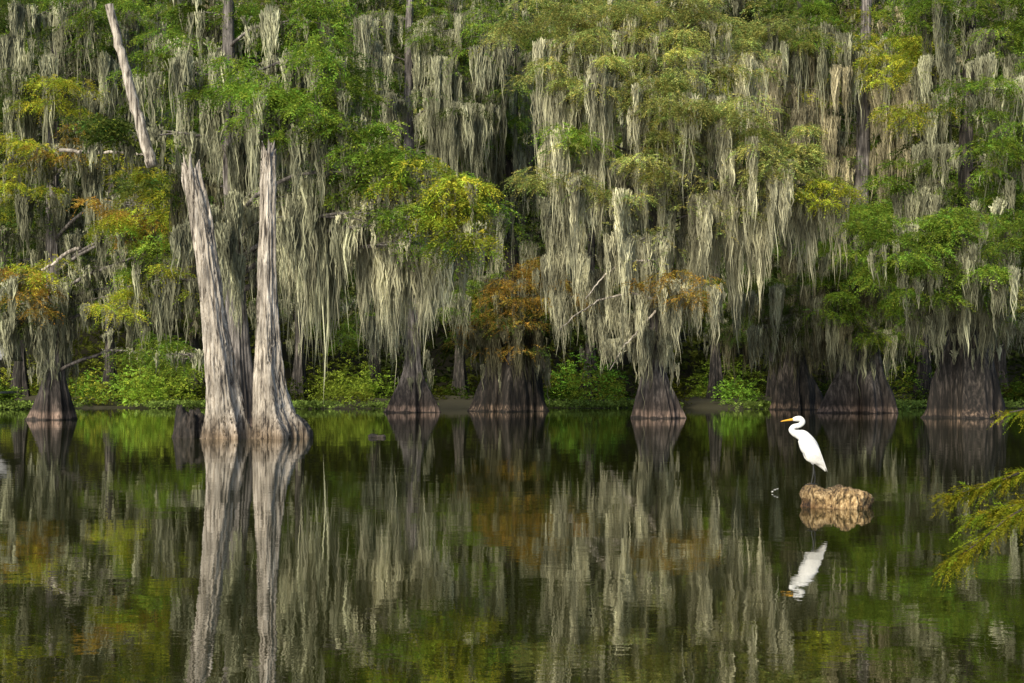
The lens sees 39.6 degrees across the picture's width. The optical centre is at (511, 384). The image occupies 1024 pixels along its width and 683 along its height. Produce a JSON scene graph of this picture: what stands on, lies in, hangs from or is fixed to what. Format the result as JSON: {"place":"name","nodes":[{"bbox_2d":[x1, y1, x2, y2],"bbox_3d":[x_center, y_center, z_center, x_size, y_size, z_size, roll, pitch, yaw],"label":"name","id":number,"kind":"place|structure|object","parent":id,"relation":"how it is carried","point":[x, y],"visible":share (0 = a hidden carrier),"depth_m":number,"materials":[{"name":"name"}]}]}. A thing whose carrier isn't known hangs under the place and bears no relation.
{"place":"outdoors","nodes":[
{"label":"outdoors","id":0,"kind":"place"},
{"bbox_2d":[0,407,1023,682],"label":"water","id":1,"kind":"structure","parent":0,"point":[550,545],"depth_m":12.81,"materials":[{"name":"green liquid"}]},
{"bbox_2d":[0,1,63,348],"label":"cypress tree","id":2,"kind":"object","parent":1,"relation":"on","point":[26,63],"visible":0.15,"depth_m":65.27,"materials":[{"name":"green plant"}]},
{"bbox_2d":[0,0,204,419],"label":"cypress tree","id":3,"kind":"object","parent":1,"relation":"in","point":[39,311],"visible":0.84,"depth_m":59.44,"materials":[{"name":"green plant"}]},
{"bbox_2d":[172,404,204,437],"bbox_3d":[-9.241,1.403,40.898,1.136,1.740,1.192,0,0,0],"label":"tree stump","id":4,"kind":"object","parent":1,"relation":"on","point":[187,424],"visible":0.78,"depth_m":40.49,"materials":[{"name":"black wood"}]},
{"bbox_2d":[181,152,252,438],"bbox_3d":[-8.395,-2.066,40.219,2.308,9.113,1.282,0,0,23],"label":"dead tree","id":5,"kind":"object","parent":1,"relation":"on","point":[225,415],"visible":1,"depth_m":40.03,"materials":[{"name":"grey wood"}]},
{"bbox_2d":[251,138,312,439],"bbox_3d":[-6.623,-2.323,40.243,1.674,9.643,1.732,0,0,31],"label":"dead tree","id":6,"kind":"object","parent":1,"relation":"on","point":[274,415],"visible":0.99,"depth_m":40.24,"materials":[{"name":"grey wood"}]},
{"bbox_2d":[53,0,530,427],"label":"cypress tree","id":7,"kind":"object","parent":1,"relation":"on","point":[327,232],"visible":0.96,"depth_m":47.00,"materials":[{"name":"green plant"}]},
{"bbox_2d":[368,434,385,437],"bbox_3d":[-3.857,1.481,40.633,0.516,0.186,0.162,0,0,0],"label":"floating log","id":8,"kind":"object","parent":1,"relation":"on","point":[375,436],"visible":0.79,"depth_m":40.58,"materials":[{"name":"black wood"}]},
{"bbox_2d":[302,0,533,412],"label":"cypress tree","id":9,"kind":"object","parent":1,"relation":"on","point":[461,108],"visible":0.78,"depth_m":76.80,"materials":[{"name":"grey plant"}]},
{"bbox_2d":[0,398,1023,409],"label":"water plants","id":10,"kind":"object","parent":1,"relation":"on","point":[907,403],"visible":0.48,"depth_m":90.72,"materials":[{"name":"green plant"}]},
{"bbox_2d":[414,0,622,411],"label":"cypress tree","id":11,"kind":"object","parent":1,"relation":"on","point":[509,342],"visible":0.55,"depth_m":80.62,"materials":[{"name":"green plant"}]},
{"bbox_2d":[475,0,869,418],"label":"cypress tree","id":12,"kind":"object","parent":1,"relation":"on","point":[662,300],"visible":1,"depth_m":61.93,"materials":[{"name":"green plant"}]},
{"bbox_2d":[700,0,944,413],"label":"cypress tree","id":13,"kind":"object","parent":1,"relation":"on","point":[859,383],"visible":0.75,"depth_m":75.42,"materials":[{"name":"green plant"}]},
{"bbox_2d":[799,483,873,508],"bbox_3d":[3.995,1.471,17.601,0.921,0.509,0.937,0,0,0],"label":"tree stump","id":14,"kind":"object","parent":1,"relation":"on","point":[838,496],"visible":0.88,"depth_m":17.29,"materials":[{"name":"brown wood"}]},
{"bbox_2d":[780,416,826,484],"bbox_3d":[3.582,0.801,17.450,0.576,0.845,0.217,0,0,0],"label":"great egret","id":15,"kind":"object","parent":14,"relation":"on","point":[809,448],"visible":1,"depth_m":17.40,"materials":[{"name":"white"}]},
{"bbox_2d":[831,0,1023,418],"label":"cypress tree","id":16,"kind":"object","parent":1,"relation":"on","point":[967,309],"visible":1,"depth_m":63.13,"materials":[{"name":"green plant"}]},
{"bbox_2d":[951,42,1023,353],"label":"cypress tree","id":17,"kind":"object","parent":1,"relation":"on","point":[1020,321],"visible":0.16,"depth_m":71.06,"materials":[{"name":"green plant"}]},
{"bbox_2d":[0,0,1023,408],"bbox_3d":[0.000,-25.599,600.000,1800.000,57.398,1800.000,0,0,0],"label":"ground","id":18,"kind":"structure","parent":0,"point":[458,402],"depth_m":123.45,"materials":[{"name":"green plant"}]},
{"bbox_2d":[0,85,28,265],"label":"cypress tree","id":19,"kind":"object","parent":18,"relation":"on","point":[1,167],"visible":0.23,"depth_m":98.16,"materials":[{"name":"green plant"}]},
{"bbox_2d":[0,0,99,397],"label":"cypress tree","id":20,"kind":"object","parent":18,"relation":"on","point":[19,378],"visible":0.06,"depth_m":100.69,"materials":[{"name":"green plant"}]},
{"bbox_2d":[24,0,186,400],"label":"cypress tree","id":21,"kind":"object","parent":18,"relation":"on","point":[109,337],"visible":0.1,"depth_m":97.63,"materials":[{"name":"green plant"}]},
{"bbox_2d":[126,0,256,395],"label":"cypress tree","id":22,"kind":"object","parent":18,"relation":"on","point":[194,328],"visible":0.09,"depth_m":102.63,"materials":[{"name":"green plant"}]},
{"bbox_2d":[244,0,362,399],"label":"cypress tree","id":23,"kind":"object","parent":18,"relation":"on","point":[299,370],"visible":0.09,"depth_m":96.72,"materials":[{"name":"green plant"}]},
{"bbox_2d":[313,0,436,396],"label":"cypress tree","id":24,"kind":"object","parent":18,"relation":"on","point":[375,361],"visible":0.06,"depth_m":102.74,"materials":[{"name":"green plant"}]},
{"bbox_2d":[387,0,534,395],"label":"cypress tree","id":25,"kind":"object","parent":18,"relation":"on","point":[461,381],"visible":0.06,"depth_m":103.60,"materials":[{"name":"green plant"}]},
{"bbox_2d":[0,341,1023,407],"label":"undergrowth","id":26,"kind":"object","parent":18,"relation":"on","point":[142,389],"visible":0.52,"depth_m":96.25,"materials":[{"name":"green plant"}]},
{"bbox_2d":[0,0,1023,392],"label":"distant wood","id":27,"kind":"object","parent":18,"relation":"on","point":[446,352],"visible":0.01,"depth_m":116.03,"materials":[{"name":"green plant"}]},
{"bbox_2d":[474,0,610,392],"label":"cypress tree","id":28,"kind":"object","parent":18,"relation":"on","point":[526,13],"visible":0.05,"depth_m":107.67,"materials":[{"name":"green plant"}]},
{"bbox_2d":[517,0,663,399],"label":"cypress tree","id":29,"kind":"object","parent":18,"relation":"on","point":[591,253],"visible":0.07,"depth_m":100.82,"materials":[{"name":"green plant"}]},
{"bbox_2d":[593,1,723,345],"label":"cypress tree","id":30,"kind":"object","parent":18,"relation":"on","point":[601,236],"visible":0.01,"depth_m":104.55,"materials":[{"name":"green plant"}]},
{"bbox_2d":[663,0,788,398],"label":"cypress tree","id":31,"kind":"object","parent":18,"relation":"on","point":[715,373],"visible":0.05,"depth_m":97.64,"materials":[{"name":"green plant"}]},
{"bbox_2d":[682,0,852,409],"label":"cypress tree","id":32,"kind":"object","parent":18,"relation":"on","point":[796,388],"visible":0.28,"depth_m":86.24,"materials":[{"name":"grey plant"}]},
{"bbox_2d":[707,0,858,396],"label":"cypress tree","id":33,"kind":"object","parent":18,"relation":"on","point":[770,382],"visible":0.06,"depth_m":101.57,"materials":[{"name":"green plant"}]},
{"bbox_2d":[790,0,931,338],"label":"cypress tree","id":34,"kind":"object","parent":18,"relation":"on","point":[848,4],"visible":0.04,"depth_m":104.38,"materials":[{"name":"green plant"}]},
{"bbox_2d":[839,0,1013,398],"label":"cypress tree","id":35,"kind":"object","parent":18,"relation":"on","point":[924,369],"visible":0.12,"depth_m":97.69,"materials":[{"name":"green plant"}]},
{"bbox_2d":[930,0,1023,396],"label":"cypress tree","id":36,"kind":"object","parent":18,"relation":"on","point":[1000,365],"visible":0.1,"depth_m":101.60,"materials":[{"name":"green plant"}]},
{"bbox_2d":[926,409,1023,590],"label":"branch","id":37,"kind":"object","parent":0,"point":[1013,514],"visible":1,"depth_m":7.98,"materials":[{"name":"green plant"}]}
]}

